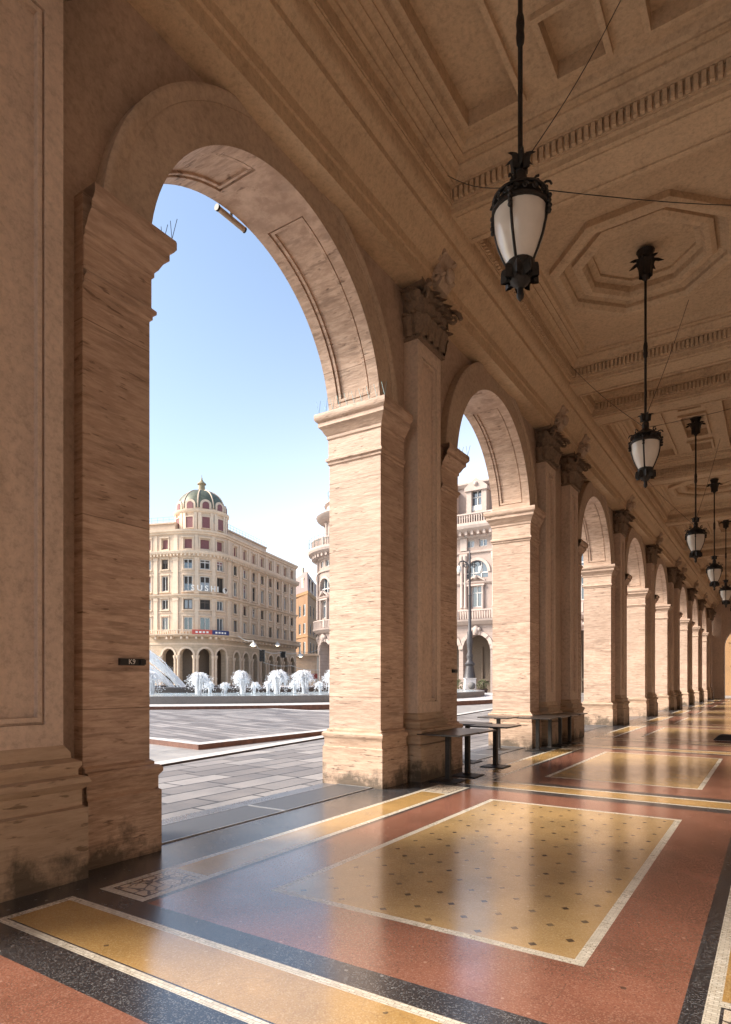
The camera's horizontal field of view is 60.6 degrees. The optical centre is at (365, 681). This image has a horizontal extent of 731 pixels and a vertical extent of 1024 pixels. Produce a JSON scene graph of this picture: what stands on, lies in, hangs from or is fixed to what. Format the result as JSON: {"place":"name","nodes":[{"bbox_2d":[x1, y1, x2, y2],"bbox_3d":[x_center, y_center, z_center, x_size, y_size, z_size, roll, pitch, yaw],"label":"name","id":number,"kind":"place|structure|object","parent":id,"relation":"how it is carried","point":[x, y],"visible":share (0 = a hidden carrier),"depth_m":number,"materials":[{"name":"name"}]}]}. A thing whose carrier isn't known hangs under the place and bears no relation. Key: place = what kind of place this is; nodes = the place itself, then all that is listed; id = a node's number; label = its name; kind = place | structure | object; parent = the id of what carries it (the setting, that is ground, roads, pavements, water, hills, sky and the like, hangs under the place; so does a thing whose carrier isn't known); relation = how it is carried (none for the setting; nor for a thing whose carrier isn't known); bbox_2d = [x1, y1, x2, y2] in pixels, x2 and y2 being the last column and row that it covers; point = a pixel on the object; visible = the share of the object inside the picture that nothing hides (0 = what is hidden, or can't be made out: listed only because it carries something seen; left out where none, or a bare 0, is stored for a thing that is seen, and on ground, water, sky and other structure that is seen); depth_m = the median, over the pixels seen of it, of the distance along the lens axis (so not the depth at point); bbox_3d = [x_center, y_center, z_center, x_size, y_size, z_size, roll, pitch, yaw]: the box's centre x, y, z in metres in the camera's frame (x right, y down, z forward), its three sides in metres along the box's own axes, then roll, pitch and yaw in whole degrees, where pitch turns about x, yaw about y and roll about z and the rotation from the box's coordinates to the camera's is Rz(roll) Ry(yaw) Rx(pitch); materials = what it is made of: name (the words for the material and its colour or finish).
{"place":"outdoors","nodes":[
{"label":"outdoors","id":0,"kind":"place"},
{"bbox_2d":[150,476,300,684],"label":"domed building","id":1,"kind":"structure","parent":0,"point":[198,542],"depth_m":107.05,"materials":[{"name":"beige stone"}]},
{"bbox_2d":[159,537,168,550],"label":"window","id":2,"kind":"structure","parent":1,"relation":"in","point":[164,544],"depth_m":104.98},
{"bbox_2d":[160,615,168,632],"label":"window","id":3,"kind":"structure","parent":1,"relation":"in","point":[164,622],"depth_m":104.98,"materials":[{"name":"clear glass"}]},
{"bbox_2d":[159,598,169,610],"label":"window","id":4,"kind":"structure","parent":1,"relation":"in","point":[164,604],"depth_m":104.98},
{"bbox_2d":[159,574,169,592],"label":"window","id":5,"kind":"structure","parent":1,"relation":"in","point":[164,581],"depth_m":104.98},
{"bbox_2d":[159,557,169,570],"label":"window","id":6,"kind":"structure","parent":1,"relation":"in","point":[164,564],"depth_m":104.93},
{"bbox_2d":[181,615,193,631],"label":"window","id":7,"kind":"structure","parent":1,"relation":"in","point":[188,621],"depth_m":104.16,"materials":[{"name":"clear glass"}]},
{"bbox_2d":[181,597,193,610],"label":"window","id":8,"kind":"structure","parent":1,"relation":"in","point":[188,603],"depth_m":104.16,"materials":[{"name":"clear glass"}]},
{"bbox_2d":[181,574,193,591],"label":"window","id":9,"kind":"structure","parent":1,"relation":"in","point":[188,580],"depth_m":104.16,"materials":[{"name":"clear glass"}]},
{"bbox_2d":[181,557,193,569],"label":"window","id":10,"kind":"structure","parent":1,"relation":"in","point":[188,563],"depth_m":104.16,"materials":[{"name":"clear glass"}]},
{"bbox_2d":[181,536,193,549],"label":"window","id":11,"kind":"structure","parent":1,"relation":"in","point":[188,542],"depth_m":104.16,"materials":[{"name":"red"}]},
{"bbox_2d":[185,515,193,528],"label":"window","id":12,"kind":"structure","parent":1,"relation":"in","point":[189,520],"depth_m":105.34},
{"bbox_2d":[198,615,211,629],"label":"window","id":13,"kind":"structure","parent":1,"relation":"in","point":[205,623],"depth_m":104.93,"materials":[{"name":"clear glass"}]},
{"bbox_2d":[198,597,212,610],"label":"window","id":14,"kind":"structure","parent":1,"relation":"in","point":[203,604],"depth_m":104.93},
{"bbox_2d":[198,574,212,592],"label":"window","id":15,"kind":"structure","parent":1,"relation":"in","point":[203,580],"depth_m":104.90,"materials":[{"name":"clear glass"}]},
{"bbox_2d":[198,557,212,570],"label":"window","id":16,"kind":"structure","parent":1,"relation":"in","point":[203,564],"depth_m":104.90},
{"bbox_2d":[198,536,212,551],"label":"window","id":17,"kind":"structure","parent":1,"relation":"in","point":[206,544],"depth_m":104.99,"materials":[{"name":"red wood"}]},
{"bbox_2d":[201,516,210,528],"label":"window","id":18,"kind":"structure","parent":1,"relation":"in","point":[205,520],"depth_m":105.57,"materials":[{"name":"red"}]},
{"bbox_2d":[191,585,227,593],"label":"sign letters","id":19,"kind":"object","parent":1,"relation":"attached to","point":[225,591],"visible":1,"depth_m":104.72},
{"bbox_2d":[192,629,228,635],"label":"balcony banner","id":20,"kind":"object","parent":1,"relation":"attached to","point":[211,632],"visible":1,"depth_m":103.93,"materials":[{"name":"red fabric"}]},
{"bbox_2d":[216,616,224,630],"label":"window","id":21,"kind":"structure","parent":1,"relation":"in","point":[219,622],"depth_m":106.71,"materials":[{"name":"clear glass"}]},
{"bbox_2d":[215,539,225,553],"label":"window","id":22,"kind":"structure","parent":1,"relation":"in","point":[219,545],"depth_m":106.87,"materials":[{"name":"red wood"}]},
{"bbox_2d":[217,518,223,531],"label":"window","id":23,"kind":"structure","parent":1,"relation":"in","point":[220,522],"depth_m":107.42,"materials":[{"name":"red wood"}]},
{"bbox_2d":[216,599,225,612],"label":"window","id":24,"kind":"structure","parent":1,"relation":"in","point":[220,607],"depth_m":106.78,"materials":[{"name":"clear glass"}]},
{"bbox_2d":[216,576,225,594],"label":"window","id":25,"kind":"structure","parent":1,"relation":"in","point":[219,582],"depth_m":106.79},
{"bbox_2d":[216,559,225,573],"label":"window","id":26,"kind":"structure","parent":1,"relation":"in","point":[219,565],"depth_m":106.69,"materials":[{"name":"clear glass"}]},
{"bbox_2d":[233,580,238,597],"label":"window","id":27,"kind":"structure","parent":1,"relation":"in","point":[234,584],"depth_m":111.29,"materials":[{"name":"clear glass"}]},
{"bbox_2d":[242,583,247,600],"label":"window","id":28,"kind":"structure","parent":1,"relation":"in","point":[243,586],"depth_m":114.34,"materials":[{"name":"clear glass"}]},
{"bbox_2d":[240,637,317,653],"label":"street cable","id":29,"kind":"object","parent":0,"point":[281,652],"visible":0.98,"depth_m":109.64,"materials":[{"name":"black metal"}]},
{"bbox_2d":[259,650,264,661],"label":"hanging signal","id":30,"kind":"object","parent":29,"relation":"hanging from","point":[261,655],"visible":1,"depth_m":106.75,"materials":[{"name":"black metal"}]},
{"bbox_2d":[150,184,488,617],"label":"sky","id":31,"kind":"structure","parent":0,"point":[237,381],"materials":[{"name":"blue"}]},
{"bbox_2d":[0,699,730,1023],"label":"arcade floor","id":32,"kind":"structure","parent":0,"point":[586,879],"depth_m":4.26,"materials":[{"name":"multicoloured stone"}]},
{"bbox_2d":[0,0,176,902],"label":"arcade pier","id":33,"kind":"structure","parent":32,"relation":"on","point":[80,790],"depth_m":5.08,"materials":[{"name":"stone"}]},
{"bbox_2d":[118,658,145,665],"bbox_3d":[-2.061,-0.170,5.533,0.050,0.060,0.250,0,0,33],"label":"number plate","id":34,"kind":"object","parent":33,"relation":"attached to","point":[130,661],"visible":1,"depth_m":5.52,"materials":[{"name":"black metal"}]},
{"bbox_2d":[162,805,284,843],"bbox_3d":[-1.729,1.542,6.798,0.610,0.013,1.910,0,0,33],"label":"slab","id":35,"kind":"object","parent":32,"relation":"on","point":[183,829],"visible":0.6,"depth_m":6.86,"materials":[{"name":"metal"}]},
{"bbox_2d":[249,784,371,810],"bbox_3d":[-0.677,1.542,8.404,0.610,0.013,1.910,0,0,33],"label":"floor grate","id":36,"kind":"object","parent":32,"relation":"on","point":[301,799],"visible":1,"depth_m":8.27,"materials":[{"name":"metal"}]},
{"bbox_2d":[314,249,469,788],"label":"arcade pier","id":37,"kind":"structure","parent":32,"relation":"on","point":[395,469],"depth_m":9.53,"materials":[{"name":"stone"}]},
{"bbox_2d":[74,0,397,409],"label":"round arch","id":38,"kind":"structure","parent":37,"relation":"on","point":[154,112],"depth_m":6.82,"materials":[{"name":"stone"}]},
{"bbox_2d":[214,203,246,232],"bbox_3d":[-1.693,-5.838,7.875,0.080,0.122,0.491,0,0,33],"label":"floodlight","id":39,"kind":"object","parent":38,"relation":"attached to","point":[229,217],"visible":1,"depth_m":7.85,"materials":[{"name":"metal"}]},
{"bbox_2d":[316,381,386,412],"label":"bird spikes","id":40,"kind":"object","parent":37,"relation":"on","point":[352,396],"visible":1,"depth_m":9.15,"materials":[{"name":"grey metal"}]},
{"bbox_2d":[127,0,719,608],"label":"entablature","id":41,"kind":"structure","parent":37,"relation":"on","point":[283,72],"depth_m":8.16,"materials":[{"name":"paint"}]},
{"bbox_2d":[417,731,477,783],"bbox_3d":[1.284,1.174,9.702,0.720,0.748,0.720,0,0,33],"label":"cafe table","id":42,"kind":"object","parent":32,"relation":"on","point":[448,735],"visible":0.96,"depth_m":9.66,"materials":[{"name":"metal"}]},
{"bbox_2d":[442,728,495,777],"bbox_3d":[1.673,1.174,10.260,0.720,0.748,0.720,0,0,32],"label":"cafe table","id":43,"kind":"object","parent":32,"relation":"on","point":[467,774],"visible":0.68,"depth_m":10.23,"materials":[{"name":"metal"}]},
{"bbox_2d":[459,721,492,763],"bbox_3d":[1.966,1.174,12.040,0.720,0.748,0.720,0,0,34],"label":"cafe table","id":44,"kind":"object","parent":32,"relation":"on","point":[466,724],"visible":0.47,"depth_m":12.00,"materials":[{"name":"metal"}]},
{"bbox_2d":[463,754,492,763],"bbox_3d":[1.886,1.542,12.319,0.610,0.013,1.910,0,0,33],"label":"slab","id":45,"kind":"object","parent":32,"relation":"on","point":[477,756],"visible":0.16,"depth_m":12.77,"materials":[{"name":"stone"}]},
{"bbox_2d":[469,723,521,768],"bbox_3d":[2.360,1.174,11.364,0.720,0.748,0.720,0,0,34],"label":"cafe table","id":46,"kind":"object","parent":32,"relation":"on","point":[495,764],"visible":1,"depth_m":11.31,"materials":[{"name":"metal"}]},
{"bbox_2d":[471,746,524,754],"bbox_3d":[2.938,1.542,13.926,0.610,0.013,1.910,0,0,33],"label":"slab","id":47,"kind":"object","parent":32,"relation":"on","point":[490,752],"visible":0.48,"depth_m":13.68,"materials":[{"name":"stone"}]},
{"bbox_2d":[477,715,518,750],"bbox_3d":[3.000,1.174,14.112,0.720,0.748,0.720,0,0,33],"label":"cafe table","id":48,"kind":"object","parent":47,"relation":"on","point":[498,719],"visible":0.83,"depth_m":14.06,"materials":[{"name":"metal"}]},
{"bbox_2d":[483,404,591,747],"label":"arcade pier","id":49,"kind":"structure","parent":32,"relation":"on","point":[539,550],"depth_m":15.22,"materials":[{"name":"stone"}]},
{"bbox_2d":[441,338,537,510],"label":"round arch","id":50,"kind":"structure","parent":49,"relation":"on","point":[480,398],"depth_m":13.80,"materials":[{"name":"stone"}]},
{"bbox_2d":[517,716,558,751],"bbox_3d":[3.834,1.174,13.925,0.720,0.748,0.720,0,0,33],"label":"cafe table","id":51,"kind":"object","parent":32,"relation":"on","point":[537,719],"visible":1,"depth_m":13.88,"materials":[{"name":"metal"}]},
{"bbox_2d":[534,715,569,748],"bbox_3d":[4.273,1.174,14.486,0.720,0.748,0.720,0,0,34],"label":"cafe table","id":52,"kind":"object","parent":32,"relation":"on","point":[549,746],"visible":0.67,"depth_m":14.46,"materials":[{"name":"metal"}]},
{"bbox_2d":[542,714,578,746],"bbox_3d":[4.687,1.174,15.064,0.720,0.748,0.720,0,0,32],"label":"cafe table","id":53,"kind":"object","parent":32,"relation":"on","point":[560,733],"visible":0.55,"depth_m":15.02,"materials":[{"name":"metal"}]},
{"bbox_2d":[557,712,587,743],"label":"cafe table","id":54,"kind":"object","parent":32,"relation":"on","point":[569,741],"visible":0.56,"depth_m":15.59,"materials":[{"name":"metal"}]},
{"bbox_2d":[581,494,635,725],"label":"arcade pier","id":55,"kind":"structure","parent":32,"relation":"on","point":[605,702],"depth_m":22.15,"materials":[{"name":"stone"}]},
{"bbox_2d":[578,480,614,566],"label":"round arch","id":56,"kind":"structure","parent":55,"relation":"on","point":[595,532],"depth_m":21.48,"materials":[{"name":"stone"}]},
{"bbox_2d":[627,532,663,716],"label":"arcade pier","id":57,"kind":"structure","parent":32,"relation":"on","point":[642,697],"depth_m":27.79,"materials":[{"name":"stone"}]},
{"bbox_2d":[625,527,647,589],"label":"round arch","id":58,"kind":"structure","parent":57,"relation":"on","point":[635,564],"depth_m":27.18,"materials":[{"name":"stone"}]},
{"bbox_2d":[655,557,686,710],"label":"arcade pier","id":59,"kind":"structure","parent":32,"relation":"on","point":[668,692],"depth_m":33.73,"materials":[{"name":"stone"}]},
{"bbox_2d":[655,558,668,604],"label":"round arch","id":60,"kind":"structure","parent":59,"relation":"on","point":[661,585],"depth_m":32.92,"materials":[{"name":"stone"}]},
{"bbox_2d":[680,580,698,704],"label":"arcade pier","id":61,"kind":"structure","parent":32,"relation":"on","point":[686,689],"depth_m":40.90,"materials":[{"name":"stone"}]},
{"bbox_2d":[680,584,688,618],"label":"round arch","id":62,"kind":"structure","parent":61,"relation":"on","point":[684,602],"depth_m":40.49,"materials":[{"name":"stone"}]},
{"bbox_2d":[692,592,707,701],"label":"arcade pier","id":63,"kind":"structure","parent":32,"relation":"on","point":[697,688],"depth_m":46.57,"materials":[{"name":"stone"}]},
{"bbox_2d":[692,597,698,626],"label":"round arch","id":64,"kind":"structure","parent":63,"relation":"on","point":[695,614],"depth_m":46.17,"materials":[{"name":"stone"}]},
{"bbox_2d":[702,602,716,699],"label":"arcade pier","id":65,"kind":"structure","parent":32,"relation":"on","point":[707,637],"depth_m":52.70,"materials":[{"name":"stone"}]},
{"bbox_2d":[702,605,706,631],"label":"round arch","id":66,"kind":"structure","parent":65,"relation":"on","point":[704,619],"depth_m":51.88,"materials":[{"name":"stone"}]},
{"bbox_2d":[712,601,730,698],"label":"end wall","id":67,"kind":"structure","parent":32,"relation":"on","point":[721,627],"depth_m":55.65,"materials":[{"name":"stone"}]},
{"bbox_2d":[158,694,583,819],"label":"pavement","id":68,"kind":"structure","parent":0,"point":[195,786],"depth_m":10.31,"materials":[{"name":"stone"}]},
{"bbox_2d":[150,692,730,761],"bbox_3d":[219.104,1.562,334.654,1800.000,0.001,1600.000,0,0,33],"label":"ground","id":69,"kind":"structure","parent":0,"point":[158,753],"depth_m":14.51,"materials":[{"name":"stone"}]},
{"bbox_2d":[150,709,328,749],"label":"piazza platform","id":70,"kind":"structure","parent":69,"relation":"on","point":[198,725],"depth_m":20.39,"materials":[{"name":"stone"}]},
{"bbox_2d":[150,708,328,744],"bbox_3d":[-18.779,1.441,36.081,49.050,0.001,20.200,0,0,33],"label":"platform edge","id":71,"kind":"object","parent":70,"relation":"on","point":[173,740],"visible":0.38,"depth_m":15.72,"materials":[{"name":"stone"}]},
{"bbox_2d":[296,565,318,653],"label":"orange building","id":72,"kind":"structure","parent":69,"relation":"on","point":[306,635],"depth_m":152.67,"materials":[{"name":"orange paint"}]},
{"bbox_2d":[296,654,318,684],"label":"annexe","id":73,"kind":"structure","parent":69,"relation":"on","point":[309,662],"depth_m":146.75,"materials":[{"name":"beige stone"}]},
{"bbox_2d":[150,693,492,709],"bbox_3d":[-15.206,1.420,60.754,59.000,0.280,59.000,0,0,33],"label":"fountain step","id":74,"kind":"object","parent":69,"relation":"on","point":[487,698],"visible":0.13,"depth_m":33.85,"materials":[{"name":"white stone"}]},
{"bbox_2d":[150,685,484,703],"bbox_3d":[-15.206,0.875,60.754,52.600,0.850,52.600,0,0,33],"label":"fountain basin","id":75,"kind":"object","parent":74,"relation":"on","point":[177,695],"visible":0.3,"depth_m":38.87,"materials":[{"name":"stone"}]},
{"bbox_2d":[150,671,165,694],"bbox_3d":[-12.983,0.174,38.196,1.795,1.686,1.761,0,0,33],"label":"water jet","id":76,"kind":"object","parent":75,"relation":"on","point":[154,676],"visible":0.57,"depth_m":38.02,"materials":[{"name":"white liquid"}]},
{"bbox_2d":[150,646,185,686],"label":"water stream","id":77,"kind":"structure","parent":75,"relation":"in","point":[170,674],"depth_m":48.75,"materials":[{"name":"white liquid"}]},
{"bbox_2d":[185,672,213,694],"bbox_3d":[-10.219,0.211,38.469,1.801,1.596,1.910,0,0,33],"label":"water jet","id":78,"kind":"object","parent":75,"relation":"in","point":[198,679],"visible":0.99,"depth_m":38.24,"materials":[{"name":"white liquid"}]},
{"bbox_2d":[203,681,215,693],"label":"water jet","id":79,"kind":"object","parent":75,"relation":"on","point":[210,689],"visible":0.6,"depth_m":42.47,"materials":[{"name":"white liquid"}]},
{"bbox_2d":[218,682,231,693],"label":"water jet","id":80,"kind":"object","parent":75,"relation":"on","point":[225,685],"visible":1,"depth_m":42.71,"materials":[{"name":"white liquid"}]},
{"bbox_2d":[230,670,254,694],"bbox_3d":[-7.749,0.190,39.309,1.513,1.794,1.708,0,0,-26],"label":"water jet","id":81,"kind":"object","parent":75,"relation":"in","point":[241,677],"visible":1,"depth_m":39.09,"materials":[{"name":"white liquid"}]},
{"bbox_2d":[250,682,261,693],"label":"water jet","id":82,"kind":"object","parent":75,"relation":"on","point":[255,685],"visible":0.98,"depth_m":43.41,"materials":[{"name":"white liquid"}]},
{"bbox_2d":[263,681,272,692],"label":"water jet","id":83,"kind":"object","parent":75,"relation":"on","point":[267,685],"visible":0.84,"depth_m":43.82,"materials":[{"name":"white liquid"}]},
{"bbox_2d":[265,669,292,693],"bbox_3d":[-5.615,0.124,39.906,1.892,1.802,1.717,0,0,-10],"label":"water jet","id":84,"kind":"object","parent":75,"relation":"in","point":[279,676],"visible":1,"depth_m":39.84,"materials":[{"name":"white liquid"}]},
{"bbox_2d":[288,681,298,692],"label":"water jet","id":85,"kind":"object","parent":75,"relation":"on","point":[293,687],"visible":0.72,"depth_m":44.84,"materials":[{"name":"white liquid"}]},
{"bbox_2d":[290,670,319,693],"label":"water jet","id":86,"kind":"object","parent":75,"relation":"in","point":[304,678],"visible":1,"depth_m":40.71,"materials":[{"name":"white liquid"}]},
{"bbox_2d":[313,681,324,692],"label":"water jet","id":87,"kind":"object","parent":75,"relation":"on","point":[320,686],"visible":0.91,"depth_m":46.08,"materials":[{"name":"white liquid"}]},
{"bbox_2d":[319,671,328,692],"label":"water jet","id":88,"kind":"object","parent":75,"relation":"in","point":[326,677],"visible":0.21,"depth_m":41.84,"materials":[{"name":"white liquid"}]},
{"bbox_2d":[163,710,489,766],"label":"gutter","id":89,"kind":"object","parent":69,"relation":"on","point":[261,749],"visible":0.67,"depth_m":13.66,"materials":[{"name":"grey stone"}]},
{"bbox_2d":[154,694,581,765],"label":"kerb strip","id":90,"kind":"object","parent":69,"relation":"on","point":[206,756],"visible":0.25,"depth_m":13.72,"materials":[{"name":"white stone"}]},
{"bbox_2d":[308,477,583,692],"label":"ornate palace","id":91,"kind":"structure","parent":69,"relation":"on","point":[474,529],"depth_m":88.47,"materials":[{"name":"beige stone"}]},
{"bbox_2d":[322,579,328,592],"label":"window","id":92,"kind":"structure","parent":91,"relation":"in","point":[326,584],"depth_m":103.72,"materials":[{"name":"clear glass"}]},
{"bbox_2d":[472,586,481,606],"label":"window","id":93,"kind":"structure","parent":91,"relation":"in","point":[477,590],"depth_m":88.01,"materials":[{"name":"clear glass"}]},
{"bbox_2d":[467,561,487,578],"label":"window","id":94,"kind":"structure","parent":91,"relation":"in","point":[474,571],"depth_m":88.10,"materials":[{"name":"clear glass"}]},
{"bbox_2d":[581,577,583,599],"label":"window","id":95,"kind":"structure","parent":91,"relation":"in","point":[582,590],"depth_m":80.18,"materials":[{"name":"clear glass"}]},
{"bbox_2d":[457,550,482,689],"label":"lamp post","id":96,"kind":"object","parent":69,"relation":"on","point":[469,676],"visible":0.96,"depth_m":74.78,"materials":[{"name":"grey metal"}]},
{"bbox_2d":[476,679,488,692],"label":"planter","id":97,"kind":"object","parent":69,"relation":"on","point":[481,686],"visible":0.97,"depth_m":76.32,"materials":[{"name":"green plant"}]},
{"bbox_2d":[302,0,730,601],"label":"ceiling","id":98,"kind":"structure","parent":0,"point":[644,112],"depth_m":8.87,"materials":[{"name":"paint"}]},
{"bbox_2d":[490,0,552,301],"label":"hanging lantern","id":99,"kind":"object","parent":98,"relation":"hanging from","point":[520,209],"visible":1,"depth_m":5.66,"materials":[{"name":"metal"}]},
{"bbox_2d":[532,0,620,150],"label":"stay wire","id":100,"kind":"object","parent":98,"relation":"attached to","point":[577,80],"visible":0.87,"depth_m":6.42,"materials":[{"name":"metal"}]},
{"bbox_2d":[628,245,663,487],"bbox_3d":[5.088,-5.660,11.364,0.604,4.300,0.609,0,0,31],"label":"hanging lantern","id":101,"kind":"object","parent":98,"relation":"hanging from","point":[645,445],"visible":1,"depth_m":11.28,"materials":[{"name":"metal"}]},
{"bbox_2d":[684,416,706,562],"bbox_3d":[9.799,-5.660,18.559,0.604,4.300,0.609,0,0,30],"label":"hanging lantern","id":102,"kind":"object","parent":98,"relation":"hanging from","point":[695,537],"visible":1,"depth_m":18.48,"materials":[{"name":"metal"}]},
{"bbox_2d":[706,478,722,590],"bbox_3d":[13.523,-5.660,24.249,0.604,4.300,0.609,0,0,33],"label":"hanging lantern","id":103,"kind":"object","parent":98,"relation":"hanging from","point":[714,570],"visible":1,"depth_m":24.16,"materials":[{"name":"metal"}]},
{"bbox_2d":[719,520,730,607],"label":"hanging lantern","id":104,"kind":"object","parent":98,"relation":"hanging from","point":[725,592],"visible":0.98,"depth_m":29.87,"materials":[{"name":"metal"}]},
{"bbox_2d":[584,725,607,728],"bbox_3d":[7.649,1.542,21.121,0.610,0.013,1.910,0,0,33],"label":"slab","id":105,"kind":"object","parent":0,"point":[592,726],"visible":0.76,"depth_m":21.23,"materials":[{"name":"stone"}]},
{"bbox_2d":[713,734,730,740],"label":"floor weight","id":106,"kind":"object","parent":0,"point":[724,737],"visible":1,"depth_m":16.33,"materials":[{"name":"black metal"}]},
{"bbox_2d":[725,634,730,695],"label":"orange house","id":107,"kind":"structure","parent":0,"point":[728,667],"depth_m":67.56,"materials":[{"name":"paint"}]},
{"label":"gallery wall","id":108,"kind":"structure","parent":0,"visible":0},
{"bbox_2d":[549,190,730,205],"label":"stay wire","id":109,"kind":"object","parent":108,"relation":"attached to","point":[634,199],"visible":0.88,"depth_m":6.69,"materials":[{"name":"metal"}]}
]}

